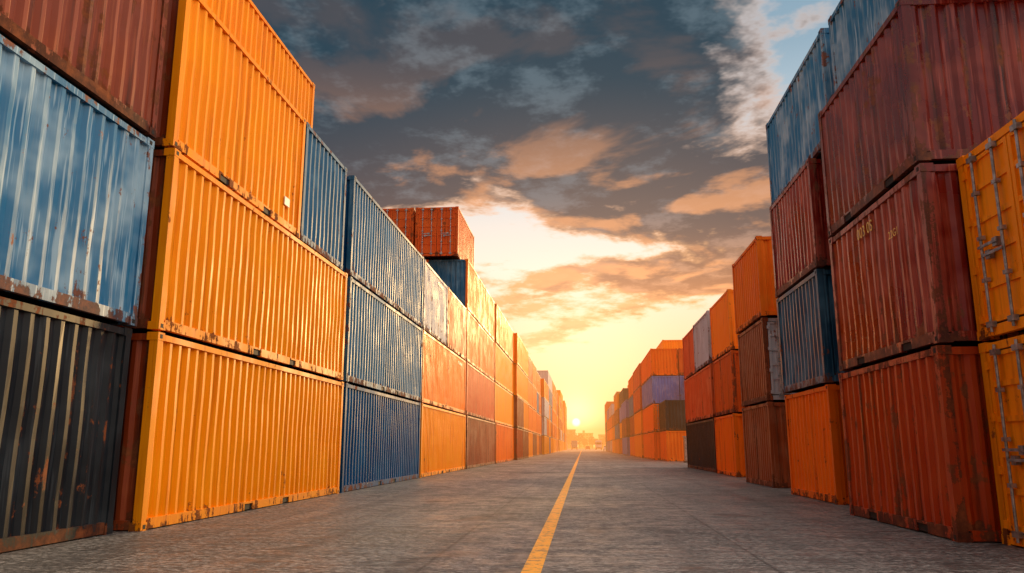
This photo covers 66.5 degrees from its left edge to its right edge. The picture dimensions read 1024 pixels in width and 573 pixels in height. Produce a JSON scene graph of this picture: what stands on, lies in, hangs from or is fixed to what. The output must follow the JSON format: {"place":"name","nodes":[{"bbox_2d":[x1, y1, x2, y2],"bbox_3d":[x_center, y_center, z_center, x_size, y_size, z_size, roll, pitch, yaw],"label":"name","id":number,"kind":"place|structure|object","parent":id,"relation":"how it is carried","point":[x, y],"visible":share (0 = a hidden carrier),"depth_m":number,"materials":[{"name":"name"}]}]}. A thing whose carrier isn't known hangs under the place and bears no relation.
{"place":"outdoors","nodes":[
{"label":"outdoors","id":0,"kind":"place"},
{"bbox_2d":[0,449,1023,572],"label":"concrete road","id":1,"kind":"structure","parent":0,"point":[621,513],"depth_m":10.69,"materials":[{"name":"grey concrete"}]},
{"bbox_2d":[0,296,132,552],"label":"shipping container","id":2,"kind":"object","parent":1,"relation":"on","point":[63,380],"visible":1,"depth_m":9.77,"materials":[{"name":"black metal"}]},
{"bbox_2d":[0,34,154,326],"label":"shipping container","id":3,"kind":"object","parent":2,"relation":"on","point":[75,170],"visible":0.94,"depth_m":9.99,"materials":[{"name":"blue metal"}]},
{"bbox_2d":[0,0,168,138],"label":"shipping container","id":4,"kind":"object","parent":3,"relation":"on","point":[108,55],"visible":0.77,"depth_m":10.76,"materials":[{"name":"red metal"}]},
{"bbox_2d":[113,332,343,531],"bbox_3d":[-6.076,3.025,15.977,2.453,2.860,9.298,-1,-12,5],"label":"shipping container","id":5,"kind":"object","parent":1,"relation":"on","point":[207,431],"visible":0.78,"depth_m":13.48,"materials":[{"name":"orange metal"}]},
{"bbox_2d":[113,148,347,379],"bbox_3d":[-6.072,0.167,16.478,2.453,2.860,9.138,-1,-12,5],"label":"shipping container","id":6,"kind":"object","parent":5,"relation":"on","point":[225,268],"visible":0.62,"depth_m":14.22,"materials":[{"name":"orange metal"}]},
{"bbox_2d":[152,0,305,237],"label":"shipping container","id":7,"kind":"object","parent":6,"relation":"on","point":[230,117],"visible":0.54,"depth_m":14.27,"materials":[{"name":"orange metal"}]},
{"bbox_2d":[298,122,346,269],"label":"shipping container","id":8,"kind":"object","parent":6,"relation":"on","point":[322,220],"visible":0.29,"depth_m":19.49,"materials":[{"name":"blue metal"}]},
{"bbox_2d":[339,383,420,492],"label":"shipping container","id":9,"kind":"object","parent":1,"relation":"on","point":[380,439],"visible":0.58,"depth_m":24.01,"materials":[{"name":"blue metal"}]},
{"bbox_2d":[331,276,422,401],"bbox_3d":[-5.200,2.130,26.041,2.453,2.860,9.838,-1,-12,5],"label":"shipping container","id":10,"kind":"object","parent":9,"relation":"on","point":[383,347],"visible":0.56,"depth_m":24.54,"materials":[{"name":"blue metal"}]},
{"bbox_2d":[342,175,423,327],"bbox_3d":[-5.206,-0.728,26.542,2.453,2.860,9.778,-1,-12,5],"label":"shipping container","id":11,"kind":"object","parent":10,"relation":"on","point":[383,258],"visible":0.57,"depth_m":24.79,"materials":[{"name":"blue metal"}]},
{"bbox_2d":[419,403,465,477],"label":"shipping container","id":12,"kind":"object","parent":1,"relation":"on","point":[442,439],"visible":0.56,"depth_m":34.66,"materials":[{"name":"orange metal"}]},
{"bbox_2d":[414,330,465,413],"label":"shipping container","id":13,"kind":"object","parent":12,"relation":"on","point":[443,383],"visible":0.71,"depth_m":35.36,"materials":[{"name":"orange metal"}]},
{"bbox_2d":[422,259,447,345],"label":"shipping container","id":14,"kind":"object","parent":13,"relation":"on","point":[435,306],"visible":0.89,"depth_m":33.92,"materials":[{"name":"grey metal"}]},
{"bbox_2d":[446,287,465,359],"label":"shipping container","id":15,"kind":"object","parent":13,"relation":"on","point":[456,330],"visible":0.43,"depth_m":39.70,"materials":[{"name":"orange metal"}]},
{"bbox_2d":[465,415,495,468],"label":"shipping container","id":16,"kind":"object","parent":1,"relation":"on","point":[480,443],"visible":0.5,"depth_m":47.13,"materials":[{"name":"brown metal"}]},
{"bbox_2d":[463,362,494,421],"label":"shipping container","id":17,"kind":"object","parent":16,"relation":"on","point":[479,395],"visible":0.47,"depth_m":47.98,"materials":[{"name":"orange metal"}]},
{"bbox_2d":[465,310,494,380],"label":"shipping container","id":18,"kind":"object","parent":17,"relation":"on","point":[480,345],"visible":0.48,"depth_m":48.49,"materials":[{"name":"orange metal"}]},
{"bbox_2d":[426,259,494,340],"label":"shipping container","id":19,"kind":"object","parent":18,"relation":"on","point":[461,279],"visible":0.56,"depth_m":44.54,"materials":[{"name":"metal"}]},
{"bbox_2d":[415,206,473,267],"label":"shipping container","id":20,"kind":"object","parent":19,"relation":"on","point":[443,233],"visible":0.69,"depth_m":43.96,"materials":[{"name":"orange metal"}]},
{"bbox_2d":[495,423,513,463],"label":"shipping container","id":21,"kind":"object","parent":1,"relation":"on","point":[504,443],"visible":0.46,"depth_m":61.28,"materials":[{"name":"orange metal"}]},
{"bbox_2d":[493,382,513,426],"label":"shipping container","id":22,"kind":"object","parent":21,"relation":"on","point":[504,406],"visible":0.48,"depth_m":62.63,"materials":[{"name":"orange metal"}]},
{"bbox_2d":[494,342,513,394],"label":"shipping container","id":23,"kind":"object","parent":22,"relation":"on","point":[503,371],"visible":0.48,"depth_m":62.77,"materials":[{"name":"orange metal"}]},
{"bbox_2d":[494,303,513,362],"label":"shipping container","id":24,"kind":"object","parent":23,"relation":"on","point":[504,336],"visible":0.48,"depth_m":63.02,"materials":[{"name":"orange metal"}]},
{"bbox_2d":[514,428,523,459],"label":"shipping container","id":25,"kind":"object","parent":1,"relation":"on","point":[518,445],"visible":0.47,"depth_m":72.28,"materials":[{"name":"brown metal"}]},
{"bbox_2d":[512,396,523,428],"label":"shipping container","id":26,"kind":"object","parent":25,"relation":"on","point":[518,412],"visible":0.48,"depth_m":73.19,"materials":[{"name":"brown metal"}]},
{"bbox_2d":[514,364,527,403],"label":"shipping container","id":27,"kind":"object","parent":26,"relation":"on","point":[520,384],"visible":0.42,"depth_m":76.26,"materials":[{"name":"orange metal"}]},
{"bbox_2d":[514,333,528,377],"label":"shipping container","id":28,"kind":"object","parent":27,"relation":"on","point":[520,356],"visible":0.36,"depth_m":76.39,"materials":[{"name":"orange metal"}]},
{"bbox_2d":[523,430,528,457],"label":"shipping container","id":29,"kind":"object","parent":1,"relation":"on","point":[526,443],"visible":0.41,"depth_m":82.25,"materials":[{"name":"orange metal"}]},
{"bbox_2d":[522,401,528,430],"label":"shipping container","id":30,"kind":"object","parent":29,"relation":"on","point":[526,416],"visible":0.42,"depth_m":83.05,"materials":[{"name":"orange metal"}]},
{"bbox_2d":[529,432,532,456],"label":"shipping container","id":31,"kind":"object","parent":1,"relation":"on","point":[530,444],"visible":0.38,"depth_m":91.26,"materials":[{"name":"orange metal"}]},
{"bbox_2d":[529,406,532,431],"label":"shipping container","id":32,"kind":"object","parent":31,"relation":"on","point":[530,419],"visible":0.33,"depth_m":91.86,"materials":[{"name":"orange metal"}]},
{"bbox_2d":[528,380,532,407],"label":"shipping container","id":33,"kind":"object","parent":32,"relation":"on","point":[530,396],"visible":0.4,"depth_m":92.09,"materials":[{"name":"orange metal"}]},
{"bbox_2d":[528,355,531,383],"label":"shipping container","id":34,"kind":"object","parent":33,"relation":"on","point":[530,369],"visible":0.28,"depth_m":92.72,"materials":[{"name":"orange metal"}]},
{"bbox_2d":[533,433,536,455],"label":"shipping container","id":35,"kind":"object","parent":1,"relation":"on","point":[534,444],"visible":0.3,"depth_m":98.99,"materials":[{"name":"orange metal"}]},
{"bbox_2d":[532,409,536,433],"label":"shipping container","id":36,"kind":"object","parent":35,"relation":"on","point":[534,421],"visible":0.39,"depth_m":99.83,"materials":[{"name":"orange metal"}]},
{"bbox_2d":[532,386,536,410],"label":"shipping container","id":37,"kind":"object","parent":36,"relation":"on","point":[534,390],"visible":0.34,"depth_m":100.07,"materials":[{"name":"orange metal"}]},
{"bbox_2d":[532,361,536,388],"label":"shipping container","id":38,"kind":"object","parent":37,"relation":"on","point":[534,380],"visible":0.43,"depth_m":100.61,"materials":[{"name":"orange metal"}]},
{"bbox_2d":[539,435,541,454],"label":"shipping container","id":39,"kind":"object","parent":1,"relation":"on","point":[540,444],"visible":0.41,"depth_m":115.21,"materials":[{"name":"orange metal"}]},
{"bbox_2d":[537,413,541,434],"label":"shipping container","id":40,"kind":"object","parent":39,"relation":"on","point":[539,424],"visible":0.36,"depth_m":113.55,"materials":[{"name":"orange metal"}]},
{"bbox_2d":[539,395,541,415],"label":"shipping container","id":41,"kind":"object","parent":40,"relation":"on","point":[540,405],"visible":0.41,"depth_m":117.15,"materials":[{"name":"orange metal"}]},
{"bbox_2d":[536,371,540,395],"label":"shipping container","id":42,"kind":"object","parent":41,"relation":"on","point":[538,389],"visible":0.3,"depth_m":113.81,"materials":[{"name":"orange metal"}]},
{"bbox_2d":[542,436,548,454],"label":"shipping container","id":43,"kind":"object","parent":1,"relation":"on","point":[545,444],"visible":0.48,"depth_m":122.56,"materials":[{"name":"orange metal"}]},
{"bbox_2d":[542,416,546,435],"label":"shipping container","id":44,"kind":"object","parent":43,"relation":"on","point":[544,426],"visible":0.42,"depth_m":120.78,"materials":[{"name":"grey metal"}]},
{"bbox_2d":[547,419,548,436],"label":"shipping container","id":45,"kind":"object","parent":43,"relation":"on","point":[547,428],"visible":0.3,"depth_m":133.14,"materials":[{"name":"orange metal"}]},
{"bbox_2d":[542,397,548,419],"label":"shipping container","id":46,"kind":"object","parent":45,"relation":"on","point":[545,407],"visible":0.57,"depth_m":123.49,"materials":[{"name":"metal"}]},
{"bbox_2d":[541,378,546,399],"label":"shipping container","id":47,"kind":"object","parent":46,"relation":"on","point":[543,387],"visible":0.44,"depth_m":120.97,"materials":[{"name":"orange metal"}]},
{"bbox_2d":[521,450,581,572],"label":"yellow lane line","id":48,"kind":"object","parent":1,"relation":"on","point":[535,561],"visible":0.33,"depth_m":10.41,"materials":[{"name":"paint"}]},
{"bbox_2d":[622,437,629,455],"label":"shipping container","id":49,"kind":"object","parent":1,"relation":"on","point":[626,445],"visible":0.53,"depth_m":108.11,"materials":[{"name":"metal"}]},
{"bbox_2d":[622,418,632,437],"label":"shipping container","id":50,"kind":"object","parent":49,"relation":"on","point":[626,427],"visible":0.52,"depth_m":107.13,"materials":[{"name":"brown metal"}]},
{"bbox_2d":[621,400,628,420],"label":"shipping container","id":51,"kind":"object","parent":50,"relation":"on","point":[625,409],"visible":0.4,"depth_m":109.06,"materials":[{"name":"metal"}]},
{"bbox_2d":[630,436,634,455],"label":"shipping container","id":52,"kind":"object","parent":1,"relation":"on","point":[632,447],"visible":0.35,"depth_m":101.11,"materials":[{"name":"orange metal"}]},
{"bbox_2d":[629,416,635,436],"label":"shipping container","id":53,"kind":"object","parent":52,"relation":"on","point":[632,430],"visible":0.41,"depth_m":100.94,"materials":[{"name":"brown metal"}]},
{"bbox_2d":[629,396,634,417],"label":"shipping container","id":54,"kind":"object","parent":53,"relation":"on","point":[631,412],"visible":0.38,"depth_m":101.80,"materials":[{"name":"metal"}]},
{"bbox_2d":[628,375,632,398],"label":"shipping container","id":55,"kind":"object","parent":54,"relation":"on","point":[630,387],"visible":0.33,"depth_m":103.06,"materials":[{"name":"orange metal"}]},
{"bbox_2d":[634,434,643,457],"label":"shipping container","id":56,"kind":"object","parent":1,"relation":"on","point":[639,448],"visible":0.43,"depth_m":86.93,"materials":[{"name":"orange metal"}]},
{"bbox_2d":[634,410,642,434],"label":"shipping container","id":57,"kind":"object","parent":56,"relation":"on","point":[638,422],"visible":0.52,"depth_m":88.03,"materials":[{"name":"orange metal"}]},
{"bbox_2d":[633,387,641,413],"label":"shipping container","id":58,"kind":"object","parent":57,"relation":"on","point":[637,400],"visible":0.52,"depth_m":88.47,"materials":[{"name":"orange metal"}]},
{"bbox_2d":[633,363,641,392],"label":"shipping container","id":59,"kind":"object","parent":58,"relation":"on","point":[637,384],"visible":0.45,"depth_m":88.38,"materials":[{"name":"orange metal"}]},
{"bbox_2d":[643,432,660,459],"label":"shipping container","id":60,"kind":"object","parent":1,"relation":"on","point":[651,444],"visible":0.48,"depth_m":72.40,"materials":[{"name":"orange metal"}]},
{"bbox_2d":[642,404,662,433],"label":"shipping container","id":61,"kind":"object","parent":60,"relation":"on","point":[650,418],"visible":0.48,"depth_m":73.21,"materials":[{"name":"orange metal"}]},
{"bbox_2d":[642,376,679,409],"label":"shipping container","id":62,"kind":"object","parent":61,"relation":"on","point":[657,389],"visible":0.81,"depth_m":71.46,"materials":[{"name":"purple metal"}]},
{"bbox_2d":[641,348,677,385],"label":"shipping container","id":63,"kind":"object","parent":62,"relation":"on","point":[659,362],"visible":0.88,"depth_m":71.96,"materials":[{"name":"orange metal"}]},
{"bbox_2d":[660,431,685,460],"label":"shipping container","id":64,"kind":"object","parent":1,"relation":"on","point":[671,445],"visible":0.55,"depth_m":64.47,"materials":[{"name":"orange metal"}]},
{"bbox_2d":[659,400,689,430],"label":"shipping container","id":65,"kind":"object","parent":64,"relation":"on","point":[672,416],"visible":0.63,"depth_m":64.94,"materials":[{"name":"brown metal"}]},
{"bbox_2d":[682,436,686,462],"bbox_3d":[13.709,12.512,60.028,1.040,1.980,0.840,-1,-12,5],"label":"shipping container","id":66,"kind":"object","parent":1,"relation":"on","point":[685,448],"visible":0.24,"depth_m":59.81,"materials":[{"name":"metal"}]},
{"bbox_2d":[686,418,716,472],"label":"shipping container","id":67,"kind":"object","parent":1,"relation":"on","point":[701,445],"visible":0.46,"depth_m":39.99,"materials":[{"name":"brown metal"}]},
{"bbox_2d":[684,363,720,422],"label":"shipping container","id":68,"kind":"object","parent":67,"relation":"on","point":[699,396],"visible":0.48,"depth_m":40.27,"materials":[{"name":"metal"}]},
{"bbox_2d":[682,328,696,379],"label":"shipping container","id":69,"kind":"object","parent":68,"relation":"on","point":[688,356],"visible":0.31,"depth_m":44.41,"materials":[{"name":"red metal"}]},
{"bbox_2d":[693,310,713,371],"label":"shipping container","id":70,"kind":"object","parent":68,"relation":"on","point":[702,343],"visible":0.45,"depth_m":38.89,"materials":[{"name":"metal"}]},
{"bbox_2d":[714,413,745,476],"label":"shipping container","id":71,"kind":"object","parent":1,"relation":"on","point":[730,452],"visible":0.39,"depth_m":32.06,"materials":[{"name":"orange metal"}]},
{"bbox_2d":[712,350,750,416],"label":"shipping container","id":72,"kind":"object","parent":71,"relation":"on","point":[727,385],"visible":0.45,"depth_m":32.75,"materials":[{"name":"orange metal"}]},
{"bbox_2d":[709,289,738,360],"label":"shipping container","id":73,"kind":"object","parent":72,"relation":"on","point":[724,338],"visible":0.4,"depth_m":33.36,"materials":[{"name":"orange metal"}]},
{"bbox_2d":[742,402,790,487],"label":"shipping container","id":74,"kind":"object","parent":1,"relation":"on","point":[766,451],"visible":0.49,"depth_m":23.48,"materials":[{"name":"brown metal"}]},
{"bbox_2d":[737,317,794,406],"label":"shipping container","id":75,"kind":"object","parent":74,"relation":"on","point":[760,364],"visible":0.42,"depth_m":24.16,"materials":[{"name":"brown metal"}]},
{"bbox_2d":[732,236,777,333],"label":"shipping container","id":76,"kind":"object","parent":75,"relation":"on","point":[753,284],"visible":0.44,"depth_m":24.58,"materials":[{"name":"orange metal"}]},
{"bbox_2d":[784,384,849,504],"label":"shipping container","id":77,"kind":"object","parent":1,"relation":"on","point":[816,450],"visible":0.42,"depth_m":17.57,"materials":[{"name":"orange metal"}]},
{"bbox_2d":[776,269,853,393],"bbox_3d":[8.078,1.173,18.618,2.453,2.490,3.658,-1,-12,5],"label":"shipping container","id":78,"kind":"object","parent":77,"relation":"on","point":[809,356],"visible":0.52,"depth_m":18.02,"materials":[{"name":"blue metal"}]},
{"bbox_2d":[769,158,830,297],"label":"shipping container","id":79,"kind":"object","parent":78,"relation":"on","point":[799,233],"visible":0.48,"depth_m":18.43,"materials":[{"name":"red metal"}]},
{"bbox_2d":[765,28,834,205],"bbox_3d":[8.149,-3.884,19.151,2.453,2.490,5.268,-1,-12,5],"label":"shipping container","id":80,"kind":"object","parent":79,"relation":"on","point":[793,135],"visible":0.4,"depth_m":18.74,"materials":[{"name":"blue metal"}]},
{"bbox_2d":[838,345,1001,542],"bbox_3d":[6.998,2.380,11.917,2.453,2.490,4.088,-1,-12,5],"label":"shipping container","id":81,"kind":"object","parent":1,"relation":"on","point":[918,449],"visible":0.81,"depth_m":10.82,"materials":[{"name":"red metal"}]},
{"bbox_2d":[828,163,1003,370],"bbox_3d":[7.029,-0.098,12.427,2.453,2.490,4.088,-1,-12,5],"label":"shipping container","id":82,"kind":"object","parent":81,"relation":"on","point":[901,275],"visible":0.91,"depth_m":11.42,"materials":[{"name":"red metal"}]},
{"bbox_2d":[818,0,1023,237],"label":"shipping container","id":83,"kind":"object","parent":82,"relation":"on","point":[934,81],"visible":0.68,"depth_m":11.20,"materials":[{"name":"red metal"}]},
{"bbox_2d":[828,0,897,91],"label":"shipping container","id":84,"kind":"object","parent":83,"relation":"on","point":[855,26],"visible":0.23,"depth_m":15.35,"materials":[{"name":"blue metal"}]},
{"bbox_2d":[978,334,1023,546],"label":"shipping container","id":85,"kind":"object","parent":1,"relation":"on","point":[1002,363],"visible":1,"depth_m":9.55,"materials":[{"name":"orange metal"}]},
{"bbox_2d":[956,111,1023,340],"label":"shipping container","id":86,"kind":"object","parent":85,"relation":"on","point":[991,174],"visible":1,"depth_m":9.72,"materials":[{"name":"orange metal"}]},
{"bbox_2d":[251,0,839,446],"label":"sky","id":87,"kind":"structure","parent":0,"point":[604,162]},
{"bbox_2d":[578,430,592,447],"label":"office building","id":88,"kind":"structure","parent":0,"point":[586,435],"depth_m":840.65,"materials":[{"name":"orange"}]},
{"bbox_2d":[567,432,605,448],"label":"distant trees","id":89,"kind":"object","parent":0,"point":[570,436],"visible":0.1,"depth_m":538.57,"materials":[{"name":"orange plant"}]},
{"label":"shipping container","id":90,"kind":"object","parent":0,"visible":0},
{"bbox_2d":[204,0,314,128],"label":"shipping container","id":91,"kind":"object","parent":90,"relation":"on","point":[247,25],"visible":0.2,"depth_m":19.54,"materials":[{"name":"orange metal"}]},
{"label":"shipping container","id":92,"kind":"object","parent":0,"visible":0},
{"bbox_2d":[679,376,684,399],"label":"shipping container","id":93,"kind":"object","parent":92,"relation":"on","point":[681,388],"visible":0.09,"depth_m":71.26,"materials":[{"name":"purple metal"}]},
{"bbox_2d":[677,348,683,375],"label":"shipping container","id":94,"kind":"object","parent":93,"relation":"on","point":[680,362],"visible":0.08,"depth_m":71.80,"materials":[{"name":"orange metal"}]},
{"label":"shipping container","id":95,"kind":"object","parent":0,"visible":0},
{"bbox_2d":[656,340,682,348],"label":"shipping container","id":96,"kind":"object","parent":95,"relation":"on","point":[668,344],"visible":0.18,"depth_m":85.02,"materials":[{"name":"orange metal"}]},
{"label":"shipping container","id":97,"kind":"object","parent":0,"visible":0},
{"bbox_2d":[620,423,621,438],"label":"shipping container","id":98,"kind":"object","parent":97,"relation":"on","point":[620,430],"visible":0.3,"depth_m":130.21,"materials":[{"name":"orange metal"}]},
{"bbox_2d":[619,408,621,422],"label":"shipping container","id":99,"kind":"object","parent":98,"relation":"on","point":[620,415],"visible":0.24,"depth_m":130.04,"materials":[{"name":"brown metal"}]},
{"bbox_2d":[619,388,628,407],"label":"shipping container","id":100,"kind":"object","parent":99,"relation":"on","point":[623,395],"visible":0.34,"depth_m":120.66,"materials":[{"name":"brown metal"}]},
{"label":"shipping container","id":101,"kind":"object","parent":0,"visible":0},
{"bbox_2d":[383,207,415,246],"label":"shipping container","id":102,"kind":"object","parent":101,"relation":"on","point":[403,220],"visible":0.14,"depth_m":44.20,"materials":[{"name":"metal"}]},
{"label":"shipping container","id":103,"kind":"object","parent":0,"visible":0},
{"bbox_2d":[550,423,552,437],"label":"shipping container","id":104,"kind":"object","parent":103,"relation":"on","point":[551,430],"visible":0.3,"depth_m":152.42,"materials":[{"name":"orange metal"}]},
{"bbox_2d":[550,406,551,422],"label":"shipping container","id":105,"kind":"object","parent":104,"relation":"on","point":[550,414],"visible":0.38,"depth_m":149.85,"materials":[{"name":"orange metal"}]},
{"bbox_2d":[549,389,552,407],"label":"shipping container","id":106,"kind":"object","parent":105,"relation":"on","point":[550,399],"visible":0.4,"depth_m":147.37,"materials":[{"name":"orange metal"}]},
{"bbox_2d":[536,370,551,391],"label":"shipping container","id":107,"kind":"object","parent":106,"relation":"on","point":[545,375],"visible":0.38,"depth_m":138.44,"materials":[{"name":"metal"}]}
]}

